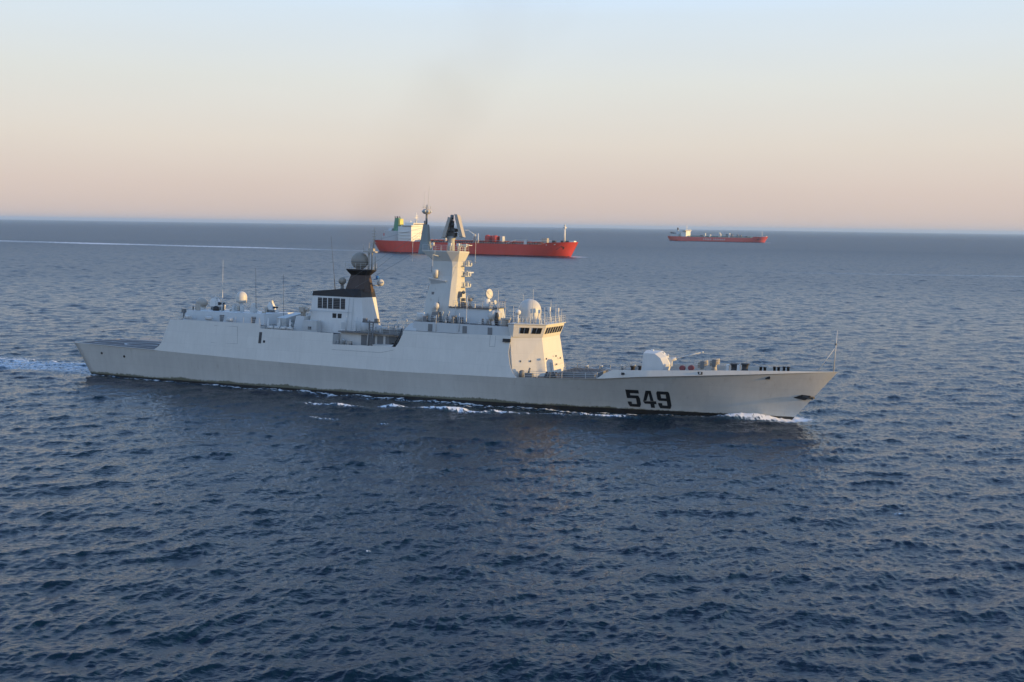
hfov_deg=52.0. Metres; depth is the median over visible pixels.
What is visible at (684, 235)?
oil tanker
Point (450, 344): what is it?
frigate
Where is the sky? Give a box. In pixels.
[0,0,1023,233]
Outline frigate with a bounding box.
[74,192,837,419]
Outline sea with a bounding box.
[0,219,1023,681]
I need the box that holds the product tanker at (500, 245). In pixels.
[375,212,577,256]
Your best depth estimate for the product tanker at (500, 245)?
1013.93 m
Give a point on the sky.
(780, 115)
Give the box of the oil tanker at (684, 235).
[668,227,767,242]

